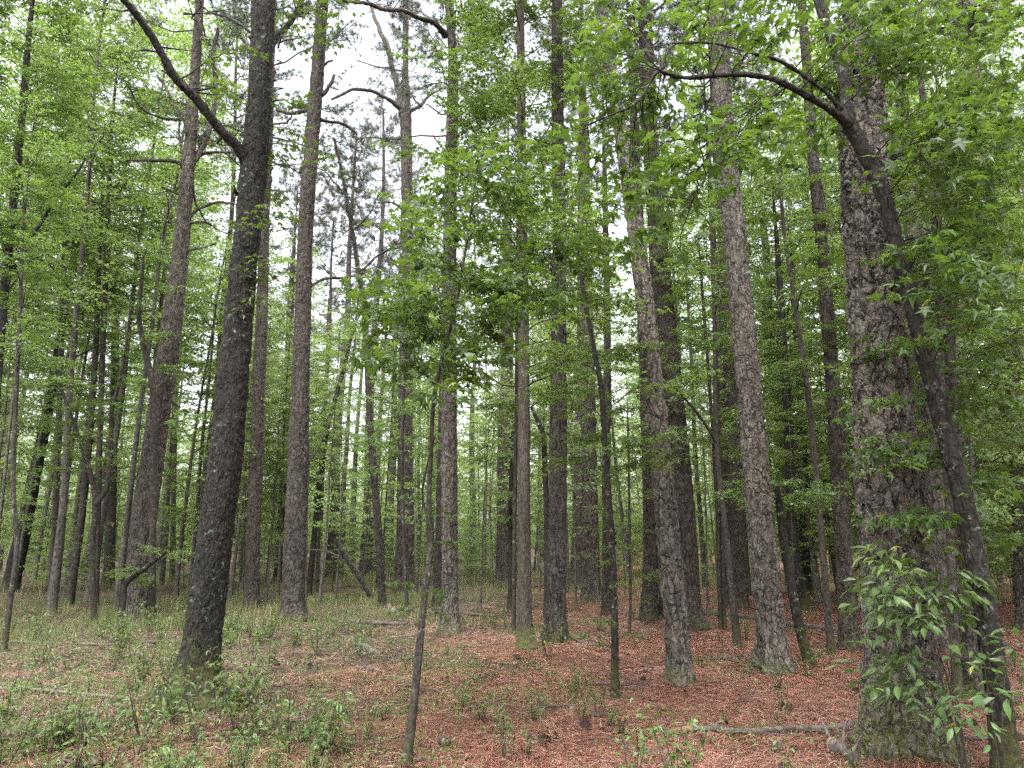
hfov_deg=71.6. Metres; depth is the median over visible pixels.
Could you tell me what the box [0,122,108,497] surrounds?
broadleaf tree
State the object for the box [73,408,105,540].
slender tree
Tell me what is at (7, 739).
leafy seedling
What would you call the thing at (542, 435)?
hardwood tree
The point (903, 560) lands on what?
sweetgum shoot
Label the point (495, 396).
slender tree
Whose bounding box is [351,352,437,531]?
broadleaf tree
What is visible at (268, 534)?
broadleaf tree
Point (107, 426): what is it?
slender tree
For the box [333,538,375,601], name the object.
leaning pole
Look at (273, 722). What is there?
leafy seedling
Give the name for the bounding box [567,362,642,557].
slender tree
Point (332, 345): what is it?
slender tree
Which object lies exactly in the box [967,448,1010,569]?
understory tree
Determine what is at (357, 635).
leafy seedling
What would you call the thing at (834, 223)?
slender tree
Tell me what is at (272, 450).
broadleaf tree
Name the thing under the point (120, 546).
understory tree
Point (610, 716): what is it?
leafy seedling
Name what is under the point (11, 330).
broadleaf tree
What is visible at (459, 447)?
slender tree
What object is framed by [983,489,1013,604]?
understory tree
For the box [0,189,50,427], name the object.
broadleaf tree
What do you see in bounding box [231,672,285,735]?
leafy seedling
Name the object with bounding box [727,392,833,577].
slender tree
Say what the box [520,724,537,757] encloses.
leafy seedling
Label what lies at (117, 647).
leafy seedling
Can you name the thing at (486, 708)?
leafy seedling
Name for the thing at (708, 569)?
understory tree
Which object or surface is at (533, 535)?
understory tree
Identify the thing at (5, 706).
leafy seedling
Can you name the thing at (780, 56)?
tall pine tree
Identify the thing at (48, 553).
understory tree
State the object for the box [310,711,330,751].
leafy seedling
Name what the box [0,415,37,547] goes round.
broadleaf tree
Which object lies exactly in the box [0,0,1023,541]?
sky
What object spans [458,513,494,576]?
understory tree
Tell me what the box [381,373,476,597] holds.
slender tree
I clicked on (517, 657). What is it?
pine cone
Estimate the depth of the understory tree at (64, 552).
34.59 m
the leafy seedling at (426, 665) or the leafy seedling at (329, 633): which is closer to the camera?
the leafy seedling at (426, 665)
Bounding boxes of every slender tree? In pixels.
[0,87,80,386]
[0,138,84,531]
[3,239,61,379]
[11,182,126,590]
[71,0,250,609]
[73,341,127,580]
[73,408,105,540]
[109,254,193,392]
[118,364,148,471]
[128,341,196,472]
[164,409,189,492]
[167,397,271,537]
[177,235,280,423]
[178,284,221,471]
[183,118,281,589]
[190,292,255,430]
[237,328,271,568]
[241,402,312,601]
[242,369,272,594]
[242,393,288,482]
[245,309,291,453]
[255,293,283,410]
[275,285,326,407]
[276,347,328,460]
[281,377,335,604]
[308,379,396,603]
[309,305,365,607]
[309,371,329,471]
[312,388,347,510]
[347,393,420,585]
[350,351,381,449]
[353,402,391,589]
[356,361,390,444]
[357,323,424,551]
[358,391,380,468]
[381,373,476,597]
[388,381,488,513]
[394,296,474,455]
[413,300,462,415]
[415,404,436,542]
[435,377,537,583]
[435,400,464,478]
[457,382,533,610]
[457,401,483,561]
[458,244,514,577]
[471,292,514,488]
[476,379,499,559]
[484,372,573,592]
[509,309,623,603]
[528,265,580,592]
[529,325,547,571]
[530,332,548,563]
[530,389,569,491]
[566,321,576,483]
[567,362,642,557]
[576,368,642,596]
[596,337,621,433]
[613,216,691,591]
[614,335,712,502]
[620,356,640,435]
[626,339,640,441]
[636,326,743,609]
[677,278,716,560]
[685,408,717,591]
[688,385,711,561]
[688,404,712,568]
[696,341,823,506]
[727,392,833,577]
[739,155,821,593]
[747,36,906,350]
[762,354,855,612]
[773,0,963,416]
[774,122,855,498]
[780,92,846,321]
[781,231,850,514]
[787,339,855,510]
[793,87,841,306]
[809,376,825,472]
[823,316,853,458]
[824,135,933,342]
[837,96,934,445]
[880,0,1022,429]
[888,79,960,302]
[918,0,1023,305]
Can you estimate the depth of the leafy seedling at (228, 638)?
11.92 m
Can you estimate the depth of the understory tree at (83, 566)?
27.12 m
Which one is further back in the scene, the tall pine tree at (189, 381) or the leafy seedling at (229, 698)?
the tall pine tree at (189, 381)
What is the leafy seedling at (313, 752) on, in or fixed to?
on the ground at (340, 588)
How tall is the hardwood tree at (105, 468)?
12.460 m
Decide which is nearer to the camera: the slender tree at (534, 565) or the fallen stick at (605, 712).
the fallen stick at (605, 712)
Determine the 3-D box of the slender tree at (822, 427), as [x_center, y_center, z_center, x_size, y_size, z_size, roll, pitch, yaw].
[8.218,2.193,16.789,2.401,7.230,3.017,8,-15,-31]
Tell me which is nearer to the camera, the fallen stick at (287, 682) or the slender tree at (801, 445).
the fallen stick at (287, 682)
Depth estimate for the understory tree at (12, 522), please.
46.68 m
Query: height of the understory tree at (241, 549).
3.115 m
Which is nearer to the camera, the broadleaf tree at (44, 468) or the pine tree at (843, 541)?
the pine tree at (843, 541)
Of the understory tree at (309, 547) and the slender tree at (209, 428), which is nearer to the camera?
the slender tree at (209, 428)
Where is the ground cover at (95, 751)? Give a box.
[0,591,1023,767]
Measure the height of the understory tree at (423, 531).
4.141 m
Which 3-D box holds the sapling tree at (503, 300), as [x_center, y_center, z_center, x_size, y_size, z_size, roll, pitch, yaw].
[-0.273,0.536,6.123,3.105,5.732,2.861,0,-13,0]
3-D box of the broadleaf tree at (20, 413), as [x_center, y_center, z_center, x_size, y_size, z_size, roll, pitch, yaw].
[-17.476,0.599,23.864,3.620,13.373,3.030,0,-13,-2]
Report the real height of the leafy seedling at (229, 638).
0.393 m
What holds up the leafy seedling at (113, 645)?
on the ground at (340, 588)
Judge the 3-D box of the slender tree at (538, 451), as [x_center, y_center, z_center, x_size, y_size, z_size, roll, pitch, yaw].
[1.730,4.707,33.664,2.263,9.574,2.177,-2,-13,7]
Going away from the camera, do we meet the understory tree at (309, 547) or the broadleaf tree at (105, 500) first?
the broadleaf tree at (105, 500)
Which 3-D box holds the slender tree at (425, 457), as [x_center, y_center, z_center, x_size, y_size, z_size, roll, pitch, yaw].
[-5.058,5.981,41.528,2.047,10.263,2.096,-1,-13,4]
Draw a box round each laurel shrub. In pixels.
[823,542,1010,767]
[905,627,1023,767]
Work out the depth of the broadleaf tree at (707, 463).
47.93 m
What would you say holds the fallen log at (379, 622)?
on the ground at (340, 588)
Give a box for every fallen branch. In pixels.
[0,640,152,645]
[0,687,152,700]
[573,638,606,650]
[694,642,750,661]
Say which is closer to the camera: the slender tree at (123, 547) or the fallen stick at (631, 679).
the fallen stick at (631, 679)
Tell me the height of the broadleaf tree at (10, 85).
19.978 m
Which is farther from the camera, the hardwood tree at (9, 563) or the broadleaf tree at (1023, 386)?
the hardwood tree at (9, 563)
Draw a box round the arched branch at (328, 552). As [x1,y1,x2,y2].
[307,549,350,568]
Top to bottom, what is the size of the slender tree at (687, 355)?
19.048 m
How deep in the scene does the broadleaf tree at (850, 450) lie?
36.22 m
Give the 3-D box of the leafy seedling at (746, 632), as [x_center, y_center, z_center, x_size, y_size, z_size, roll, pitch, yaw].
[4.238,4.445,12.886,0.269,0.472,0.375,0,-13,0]
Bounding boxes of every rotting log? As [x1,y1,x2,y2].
[353,642,381,654]
[359,665,379,671]
[391,675,411,679]
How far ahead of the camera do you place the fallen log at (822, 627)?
14.49 m
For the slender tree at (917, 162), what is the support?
on the ground at (340, 588)
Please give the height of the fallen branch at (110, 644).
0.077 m
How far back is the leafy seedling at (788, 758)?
4.80 m
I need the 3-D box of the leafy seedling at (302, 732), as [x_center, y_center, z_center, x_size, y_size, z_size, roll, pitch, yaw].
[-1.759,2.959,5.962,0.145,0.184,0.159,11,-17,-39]
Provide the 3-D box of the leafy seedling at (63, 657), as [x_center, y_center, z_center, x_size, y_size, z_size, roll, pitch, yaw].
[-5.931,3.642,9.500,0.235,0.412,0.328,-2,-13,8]
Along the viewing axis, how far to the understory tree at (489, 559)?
33.21 m
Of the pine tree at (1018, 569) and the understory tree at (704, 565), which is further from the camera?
the understory tree at (704, 565)
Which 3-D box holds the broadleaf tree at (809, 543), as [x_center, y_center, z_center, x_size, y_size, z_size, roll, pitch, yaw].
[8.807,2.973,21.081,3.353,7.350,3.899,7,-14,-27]
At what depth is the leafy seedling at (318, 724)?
5.93 m
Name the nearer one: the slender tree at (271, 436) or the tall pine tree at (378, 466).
the slender tree at (271, 436)
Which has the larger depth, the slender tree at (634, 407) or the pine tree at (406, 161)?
the slender tree at (634, 407)
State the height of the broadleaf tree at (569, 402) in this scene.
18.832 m
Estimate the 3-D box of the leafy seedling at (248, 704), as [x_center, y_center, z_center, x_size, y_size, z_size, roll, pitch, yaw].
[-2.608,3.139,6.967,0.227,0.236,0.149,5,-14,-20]
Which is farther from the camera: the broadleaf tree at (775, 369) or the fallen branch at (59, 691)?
the broadleaf tree at (775, 369)
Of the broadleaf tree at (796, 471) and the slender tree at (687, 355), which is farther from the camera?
the slender tree at (687, 355)
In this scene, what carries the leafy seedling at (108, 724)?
on the ground at (340, 588)
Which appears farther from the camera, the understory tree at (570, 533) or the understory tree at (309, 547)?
the understory tree at (570, 533)
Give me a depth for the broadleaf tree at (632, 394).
50.32 m
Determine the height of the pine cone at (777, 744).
0.111 m
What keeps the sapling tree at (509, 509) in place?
on the ground at (340, 588)
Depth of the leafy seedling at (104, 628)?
12.28 m
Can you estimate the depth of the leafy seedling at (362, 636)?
10.44 m
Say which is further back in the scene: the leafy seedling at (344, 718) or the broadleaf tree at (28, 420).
the broadleaf tree at (28, 420)
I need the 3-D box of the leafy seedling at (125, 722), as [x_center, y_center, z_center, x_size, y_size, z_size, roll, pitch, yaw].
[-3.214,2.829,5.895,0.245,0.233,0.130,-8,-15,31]
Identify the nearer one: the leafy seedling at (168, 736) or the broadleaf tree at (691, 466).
the leafy seedling at (168, 736)
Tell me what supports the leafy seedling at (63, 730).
on the ground at (340, 588)
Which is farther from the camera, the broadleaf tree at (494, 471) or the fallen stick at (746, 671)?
the broadleaf tree at (494, 471)
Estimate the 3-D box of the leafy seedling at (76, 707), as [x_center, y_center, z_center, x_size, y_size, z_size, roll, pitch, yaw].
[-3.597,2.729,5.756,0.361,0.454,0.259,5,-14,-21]
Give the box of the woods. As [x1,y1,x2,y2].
[1,410,980,548]
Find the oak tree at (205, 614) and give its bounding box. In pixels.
[38,0,364,715]
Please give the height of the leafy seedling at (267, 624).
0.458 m
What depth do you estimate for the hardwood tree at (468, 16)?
14.44 m
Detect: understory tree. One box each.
[0,504,65,575]
[0,511,11,558]
[5,486,43,560]
[18,523,86,584]
[21,556,34,582]
[24,521,65,589]
[27,500,49,562]
[28,512,85,564]
[30,461,90,546]
[49,475,91,546]
[64,545,102,575]
[64,554,103,588]
[68,497,132,587]
[80,480,135,564]
[81,513,118,552]
[101,515,166,577]
[156,541,171,577]
[162,502,194,588]
[176,530,192,558]
[181,516,192,558]
[230,519,275,575]
[260,507,275,567]
[260,529,281,575]
[307,465,326,551]
[307,512,363,590]
[307,521,325,570]
[308,464,374,553]
[309,496,369,557]
[326,490,360,541]
[331,488,393,575]
[359,509,396,566]
[372,512,425,576]
[374,532,395,575]
[414,492,462,580]
[414,530,432,576]
[457,512,469,556]
[458,509,481,563]
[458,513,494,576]
[458,528,494,577]
[460,543,481,574]
[467,528,495,565]
[468,532,495,576]
[473,488,512,555]
[479,526,496,564]
[486,471,539,573]
[512,458,568,570]
[530,482,572,556]
[531,512,570,562]
[566,505,572,560]
[598,456,642,552]
[598,490,642,562]
[600,462,642,556]
[613,503,639,574]
[616,552,634,580]
[619,515,642,573]
[620,502,642,564]
[695,507,716,573]
[695,518,716,560]
[698,519,749,575]
[699,481,749,560]
[699,556,712,576]
[746,398,855,557]
[749,477,780,555]
[776,426,860,573]
[780,410,858,551]
[817,537,832,575]
[966,435,1011,581]
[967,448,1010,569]
[976,451,1011,590]
[980,509,1014,601]
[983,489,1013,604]
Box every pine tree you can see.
[0,243,72,571]
[0,262,58,460]
[28,300,80,553]
[33,336,83,503]
[43,268,90,566]
[95,372,141,556]
[104,332,147,505]
[111,0,250,618]
[140,0,369,609]
[147,214,223,566]
[170,323,205,486]
[177,0,323,532]
[221,124,344,582]
[267,292,313,565]
[269,196,379,573]
[269,253,317,351]
[274,0,429,623]
[310,286,359,548]
[311,115,401,582]
[311,254,381,578]
[315,118,404,607]
[323,82,434,575]
[331,0,447,595]
[339,272,387,562]
[342,0,504,634]
[359,135,436,569]
[360,0,530,606]
[361,249,399,572]
[382,204,439,467]
[386,324,435,449]
[391,252,439,565]
[392,201,471,562]
[457,42,550,587]
[457,214,496,562]
[468,228,546,560]
[515,205,552,561]
[525,0,661,602]
[527,29,641,588]
[529,0,669,615]
[537,0,734,621]
[538,0,573,642]
[572,268,625,346]
[597,6,696,688]
[598,68,690,616]
[614,0,806,605]
[617,0,798,609]
[637,0,713,631]
[693,19,810,584]
[709,0,799,677]
[797,1,860,650]
[803,0,984,696]
[828,0,1023,630]
[838,0,970,767]
[888,0,949,650]
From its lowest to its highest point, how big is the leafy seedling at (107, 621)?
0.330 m
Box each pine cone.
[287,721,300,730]
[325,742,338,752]
[437,734,446,745]
[513,654,520,659]
[536,733,549,743]
[578,719,590,730]
[769,741,783,753]
[778,762,786,767]
[784,705,792,712]
[851,687,859,692]
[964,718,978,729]
[1017,732,1023,744]
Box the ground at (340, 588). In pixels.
[0,542,1023,767]
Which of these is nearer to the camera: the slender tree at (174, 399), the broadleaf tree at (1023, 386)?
the broadleaf tree at (1023, 386)
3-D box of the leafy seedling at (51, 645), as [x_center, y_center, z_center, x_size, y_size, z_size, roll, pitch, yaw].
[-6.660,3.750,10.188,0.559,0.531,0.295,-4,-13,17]
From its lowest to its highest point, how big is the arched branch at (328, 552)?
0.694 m
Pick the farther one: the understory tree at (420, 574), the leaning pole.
the understory tree at (420, 574)
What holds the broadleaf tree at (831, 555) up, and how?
on the ground at (340, 588)
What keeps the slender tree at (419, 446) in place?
on the ground at (340, 588)
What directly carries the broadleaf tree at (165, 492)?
on the ground at (340, 588)
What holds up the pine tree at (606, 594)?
on the ground at (340, 588)
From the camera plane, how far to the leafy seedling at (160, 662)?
8.26 m
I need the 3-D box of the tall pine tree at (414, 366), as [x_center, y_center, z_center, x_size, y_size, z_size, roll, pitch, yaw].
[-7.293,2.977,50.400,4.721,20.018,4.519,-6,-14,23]
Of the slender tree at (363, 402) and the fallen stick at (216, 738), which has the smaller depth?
the fallen stick at (216, 738)
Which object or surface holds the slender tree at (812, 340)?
on the ground at (340, 588)
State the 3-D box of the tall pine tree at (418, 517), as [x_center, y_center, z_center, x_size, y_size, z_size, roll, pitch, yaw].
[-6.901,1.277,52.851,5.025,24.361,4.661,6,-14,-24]
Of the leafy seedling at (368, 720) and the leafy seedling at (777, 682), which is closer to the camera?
the leafy seedling at (368, 720)
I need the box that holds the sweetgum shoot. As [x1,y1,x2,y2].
[860,510,1005,765]
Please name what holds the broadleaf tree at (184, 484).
on the ground at (340, 588)
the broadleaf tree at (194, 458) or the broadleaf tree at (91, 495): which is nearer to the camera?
the broadleaf tree at (194, 458)
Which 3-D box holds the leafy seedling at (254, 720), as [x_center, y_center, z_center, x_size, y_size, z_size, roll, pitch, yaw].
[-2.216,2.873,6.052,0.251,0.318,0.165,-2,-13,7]
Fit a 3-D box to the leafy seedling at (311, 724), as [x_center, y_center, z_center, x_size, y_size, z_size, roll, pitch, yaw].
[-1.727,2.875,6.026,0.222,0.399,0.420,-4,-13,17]
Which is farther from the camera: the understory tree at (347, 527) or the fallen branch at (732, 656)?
the understory tree at (347, 527)
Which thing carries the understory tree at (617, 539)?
on the ground at (340, 588)
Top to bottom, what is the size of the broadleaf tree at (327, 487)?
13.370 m
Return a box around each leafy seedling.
[0,653,40,735]
[0,684,58,767]
[2,738,18,762]
[10,711,43,758]
[11,615,20,630]
[13,689,53,743]
[17,747,68,767]
[20,604,51,638]
[20,713,68,756]
[28,643,39,661]
[32,626,66,661]
[36,705,86,750]
[42,681,84,747]
[44,649,60,676]
[44,690,94,745]
[55,718,82,747]
[56,639,85,667]
[57,683,84,729]
[61,706,103,767]
[63,633,81,653]
[71,716,107,745]
[71,748,91,767]
[78,656,99,691]
[82,694,107,736]
[89,735,130,767]
[91,695,127,741]
[97,629,130,659]
[98,621,110,638]
[99,614,140,671]
[101,615,114,629]
[102,728,122,746]
[107,756,140,767]
[108,613,132,642]
[109,675,177,739]
[112,601,145,633]
[113,617,135,640]
[113,711,135,734]
[117,710,162,754]
[124,623,172,689]
[124,636,145,657]
[126,651,155,678]
[134,718,221,767]
[139,688,156,721]
[140,598,160,629]
[142,690,177,741]
[146,608,173,643]
[147,716,186,761]
[147,748,204,767]
[150,642,174,678]
[152,742,203,767]
[156,664,192,724]
[160,636,180,672]
[164,635,179,666]
[171,613,180,628]
[171,680,228,732]
[172,632,181,645]
[175,605,185,630]
[180,709,208,740]
[181,742,206,765]
[197,661,246,726]
[206,644,263,735]
[215,685,239,706]
[219,723,264,765]
[219,730,244,767]
[221,616,249,662]
[222,628,237,648]
[224,626,236,648]
[225,615,242,629]
[228,635,271,673]
[228,729,256,767]
[230,622,244,637]
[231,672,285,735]
[233,713,267,745]
[236,611,252,631]
[237,693,257,712]
[238,701,267,731]
[240,647,272,702]
[242,621,257,636]
[250,664,273,687]
[252,625,261,642]
[253,617,271,640]
[257,607,283,638]
[260,719,292,767]
[262,627,286,670]
[264,691,286,726]
[265,677,328,753]
[277,685,303,707]
[286,626,305,645]
[286,691,354,756]
[287,694,327,740]
[289,622,300,639]
[294,622,305,644]
[294,726,308,742]
[297,718,316,746]
[298,728,334,767]
[304,615,337,655]
[304,676,357,741]
[305,679,331,706]
[310,707,327,746]
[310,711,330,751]
[322,622,334,640]
[326,605,353,631]
[329,687,353,712]
[334,726,353,755]
[345,621,372,651]
[349,693,384,738]
[350,607,374,626]
[350,626,370,655]
[363,619,379,635]
[373,696,396,719]
[383,631,396,643]
[422,654,432,667]
[455,683,475,708]
[471,695,493,721]
[484,608,500,627]
[488,694,517,734]
[493,715,516,756]
[497,607,517,630]
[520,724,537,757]
[521,687,548,720]
[529,620,567,657]
[556,629,569,642]
[559,678,596,719]
[568,659,585,692]
[576,672,612,712]
[591,613,605,629]
[602,704,621,726]
[609,711,629,733]
[614,718,653,767]
[630,690,709,767]
[739,616,752,637]
[764,668,787,689]
[770,688,791,707]
[771,702,792,724]
[773,736,818,767]
[797,659,817,677]
[807,644,825,665]
[844,742,866,767]
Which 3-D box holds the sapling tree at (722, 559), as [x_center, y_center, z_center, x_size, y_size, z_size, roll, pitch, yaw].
[4.333,0.030,15.265,3.140,10.675,2.928,-9,-16,36]
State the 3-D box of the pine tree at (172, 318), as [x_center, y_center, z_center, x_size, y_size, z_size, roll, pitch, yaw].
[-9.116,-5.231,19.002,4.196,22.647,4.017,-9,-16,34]
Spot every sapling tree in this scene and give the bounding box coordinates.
[0,108,106,651]
[4,297,133,624]
[41,172,141,607]
[97,240,204,623]
[104,543,194,622]
[336,131,632,765]
[348,251,464,613]
[458,359,548,610]
[504,196,725,699]
[583,343,678,633]
[625,153,781,628]
[629,194,794,628]
[656,184,803,646]
[706,478,851,663]
[708,111,924,653]
[801,0,1023,441]
[826,80,1023,698]
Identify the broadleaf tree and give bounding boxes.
[0,0,107,369]
[0,0,222,613]
[0,2,118,346]
[0,67,59,352]
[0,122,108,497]
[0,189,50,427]
[0,198,152,481]
[0,211,47,493]
[0,285,80,546]
[0,367,36,538]
[0,399,46,529]
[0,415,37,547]
[3,409,102,587]
[4,398,49,558]
[5,349,44,480]
[6,197,132,581]
[11,155,168,584]
[16,384,103,570]
[17,358,88,511]
[29,0,228,602]
[67,418,103,524]
[69,5,238,580]
[85,447,127,529]
[87,378,180,535]
[88,340,153,556]
[96,146,230,408]
[101,261,274,600]
[118,441,183,528]
[119,215,219,584]
[120,361,184,502]
[133,413,197,569]
[157,334,292,544]
[159,452,196,531]
[176,424,206,556]
[176,430,207,562]
[178,364,276,547]
[179,354,314,545]
[182,367,214,517]
[186,391,273,528]
[196,258,292,602]
[204,355,285,581]
[205,296,283,561]
[236,307,287,588]
[239,232,329,597]
[251,307,315,589]
[261,378,313,556]
[261,429,312,545]
[266,385,328,527]
[280,323,368,592]
[308,334,364,586]
[309,427,346,519]
[342,297,423,462]
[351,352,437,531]
[357,404,396,513]
[375,220,477,570]
[382,378,435,539]
[414,342,467,519]
[419,386,464,499]
[435,389,496,559]
[459,445,496,536]
[476,328,545,552]
[487,420,496,521]
[495,166,619,409]
[517,341,601,524]
[530,427,570,535]
[530,433,572,563]
[531,309,599,488]
[541,190,638,422]
[567,411,618,525]
[569,254,641,581]
[569,415,625,517]
[596,423,619,502]
[601,458,634,523]
[611,140,719,412]
[612,359,642,521]
[619,351,642,514]
[622,12,816,595]
[622,358,713,513]
[626,119,751,586]
[636,240,712,436]
[675,143,782,401]
[689,445,712,537]
[693,339,713,520]
[696,404,712,540]
[743,150,855,593]
[745,352,857,598]
[747,236,812,495]
[752,261,830,537]
[762,0,902,343]
[762,363,856,603]
[771,397,817,540]
[772,301,854,574]
[786,48,1015,399]
[821,215,982,499]
[823,379,855,530]
[823,383,855,540]
[850,212,1023,543]
[882,7,1023,603]
[912,256,1019,531]
[912,307,1008,539]
[924,231,1003,583]
[933,32,1023,354]
[934,219,1023,554]
[955,349,1007,590]
[963,150,1023,497]
[965,222,1023,517]
[978,82,1023,392]
[985,272,1023,533]
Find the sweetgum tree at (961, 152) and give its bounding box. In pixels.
[519,0,1023,767]
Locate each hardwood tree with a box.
[0,0,125,407]
[0,0,218,606]
[0,242,110,590]
[1,3,170,600]
[53,215,181,588]
[76,357,132,576]
[107,136,224,581]
[263,318,396,595]
[367,0,702,635]
[368,0,672,650]
[479,393,601,617]
[701,59,853,612]
[746,139,851,593]
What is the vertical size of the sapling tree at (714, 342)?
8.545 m
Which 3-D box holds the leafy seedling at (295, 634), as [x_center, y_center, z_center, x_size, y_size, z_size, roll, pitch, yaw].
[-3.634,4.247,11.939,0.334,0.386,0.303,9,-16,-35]
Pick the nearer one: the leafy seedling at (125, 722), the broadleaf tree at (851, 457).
the leafy seedling at (125, 722)
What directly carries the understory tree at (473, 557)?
on the ground at (340, 588)
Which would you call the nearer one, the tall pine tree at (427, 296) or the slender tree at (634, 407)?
the slender tree at (634, 407)
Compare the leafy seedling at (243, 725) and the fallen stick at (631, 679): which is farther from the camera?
the fallen stick at (631, 679)
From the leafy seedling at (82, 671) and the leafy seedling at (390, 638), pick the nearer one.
the leafy seedling at (82, 671)
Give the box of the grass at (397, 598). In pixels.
[0,558,1014,767]
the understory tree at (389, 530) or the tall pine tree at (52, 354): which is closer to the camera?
the understory tree at (389, 530)
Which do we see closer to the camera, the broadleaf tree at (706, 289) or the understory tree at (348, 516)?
the broadleaf tree at (706, 289)
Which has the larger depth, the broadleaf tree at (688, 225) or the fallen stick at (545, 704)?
the broadleaf tree at (688, 225)
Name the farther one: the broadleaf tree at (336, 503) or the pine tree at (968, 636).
the broadleaf tree at (336, 503)
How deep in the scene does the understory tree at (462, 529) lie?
56.64 m
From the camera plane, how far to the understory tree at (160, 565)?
29.02 m
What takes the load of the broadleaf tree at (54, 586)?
on the ground at (340, 588)
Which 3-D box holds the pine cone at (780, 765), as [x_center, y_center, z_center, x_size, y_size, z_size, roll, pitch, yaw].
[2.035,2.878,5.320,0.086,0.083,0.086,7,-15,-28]
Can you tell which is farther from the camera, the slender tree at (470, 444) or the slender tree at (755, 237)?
the slender tree at (755, 237)
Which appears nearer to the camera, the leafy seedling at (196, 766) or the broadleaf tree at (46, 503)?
the leafy seedling at (196, 766)
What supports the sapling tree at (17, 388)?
on the ground at (340, 588)
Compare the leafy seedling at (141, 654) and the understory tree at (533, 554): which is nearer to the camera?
the leafy seedling at (141, 654)
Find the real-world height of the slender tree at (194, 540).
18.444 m
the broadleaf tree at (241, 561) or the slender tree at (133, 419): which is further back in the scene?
the slender tree at (133, 419)
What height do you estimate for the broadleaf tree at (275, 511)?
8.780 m
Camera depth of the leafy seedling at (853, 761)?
5.14 m
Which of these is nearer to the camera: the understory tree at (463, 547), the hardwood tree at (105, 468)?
the understory tree at (463, 547)
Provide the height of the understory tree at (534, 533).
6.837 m
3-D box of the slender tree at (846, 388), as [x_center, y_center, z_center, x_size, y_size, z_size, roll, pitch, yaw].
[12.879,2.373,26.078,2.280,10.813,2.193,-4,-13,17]
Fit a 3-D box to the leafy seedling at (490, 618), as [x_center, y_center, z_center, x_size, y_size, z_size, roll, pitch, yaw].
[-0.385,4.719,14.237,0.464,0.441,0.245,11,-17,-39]
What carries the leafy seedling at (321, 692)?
on the ground at (340, 588)
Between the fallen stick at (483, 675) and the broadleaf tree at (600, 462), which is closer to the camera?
the fallen stick at (483, 675)
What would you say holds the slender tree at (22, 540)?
on the ground at (340, 588)
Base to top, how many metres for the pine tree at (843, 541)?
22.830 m
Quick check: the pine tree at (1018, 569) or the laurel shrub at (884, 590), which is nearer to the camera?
the laurel shrub at (884, 590)
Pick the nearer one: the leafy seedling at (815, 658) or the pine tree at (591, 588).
the leafy seedling at (815, 658)
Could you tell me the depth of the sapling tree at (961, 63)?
11.26 m
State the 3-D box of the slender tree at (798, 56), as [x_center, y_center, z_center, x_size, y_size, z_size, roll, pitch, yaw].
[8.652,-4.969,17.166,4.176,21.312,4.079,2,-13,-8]
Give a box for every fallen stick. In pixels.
[54,758,118,767]
[182,736,250,739]
[208,731,224,741]
[273,678,302,684]
[354,678,390,682]
[356,660,400,663]
[369,654,400,658]
[391,685,411,689]
[398,682,440,692]
[455,642,491,647]
[467,671,494,680]
[523,696,596,711]
[538,697,557,714]
[587,680,655,687]
[588,706,624,715]
[597,667,632,683]
[600,732,650,754]
[603,685,644,688]
[690,633,725,636]
[709,657,747,660]
[723,727,807,736]
[732,669,757,673]
[732,695,759,702]
[805,730,849,734]
[964,736,987,740]
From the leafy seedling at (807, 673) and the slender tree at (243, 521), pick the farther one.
the slender tree at (243, 521)
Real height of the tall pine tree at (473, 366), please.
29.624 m
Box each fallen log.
[315,618,407,624]
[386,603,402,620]
[409,597,517,616]
[651,721,854,735]
[703,610,837,631]
[811,596,837,603]
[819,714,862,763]
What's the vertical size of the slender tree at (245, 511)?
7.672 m
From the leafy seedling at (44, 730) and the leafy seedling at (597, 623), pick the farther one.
the leafy seedling at (597, 623)
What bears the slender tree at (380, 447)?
on the ground at (340, 588)
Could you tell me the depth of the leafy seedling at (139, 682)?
5.73 m
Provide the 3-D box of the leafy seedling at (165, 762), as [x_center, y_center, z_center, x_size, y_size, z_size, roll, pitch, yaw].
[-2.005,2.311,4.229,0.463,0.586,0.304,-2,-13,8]
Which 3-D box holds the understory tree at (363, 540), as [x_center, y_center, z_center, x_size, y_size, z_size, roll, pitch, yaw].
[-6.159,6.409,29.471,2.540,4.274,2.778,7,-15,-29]
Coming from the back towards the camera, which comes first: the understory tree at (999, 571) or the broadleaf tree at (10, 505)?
the broadleaf tree at (10, 505)
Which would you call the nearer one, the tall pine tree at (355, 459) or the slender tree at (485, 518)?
the slender tree at (485, 518)
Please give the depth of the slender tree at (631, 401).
52.88 m
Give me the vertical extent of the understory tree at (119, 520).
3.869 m
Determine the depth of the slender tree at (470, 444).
18.72 m
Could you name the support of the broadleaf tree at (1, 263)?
on the ground at (340, 588)
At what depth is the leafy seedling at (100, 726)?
4.97 m
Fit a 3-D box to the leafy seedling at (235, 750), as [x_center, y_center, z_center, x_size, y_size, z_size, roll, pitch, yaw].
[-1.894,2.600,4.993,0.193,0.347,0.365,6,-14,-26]
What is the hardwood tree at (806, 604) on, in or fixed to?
on the ground at (340, 588)
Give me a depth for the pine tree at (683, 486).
15.08 m
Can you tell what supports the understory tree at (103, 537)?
on the ground at (340, 588)
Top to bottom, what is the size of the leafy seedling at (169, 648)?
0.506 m
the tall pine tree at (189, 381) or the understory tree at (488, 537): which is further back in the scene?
the tall pine tree at (189, 381)
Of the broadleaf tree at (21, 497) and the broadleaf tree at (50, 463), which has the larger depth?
the broadleaf tree at (50, 463)
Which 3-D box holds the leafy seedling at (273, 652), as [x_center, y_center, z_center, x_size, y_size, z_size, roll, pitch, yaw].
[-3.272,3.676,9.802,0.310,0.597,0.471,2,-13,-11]
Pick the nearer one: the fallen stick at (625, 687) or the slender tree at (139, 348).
the fallen stick at (625, 687)

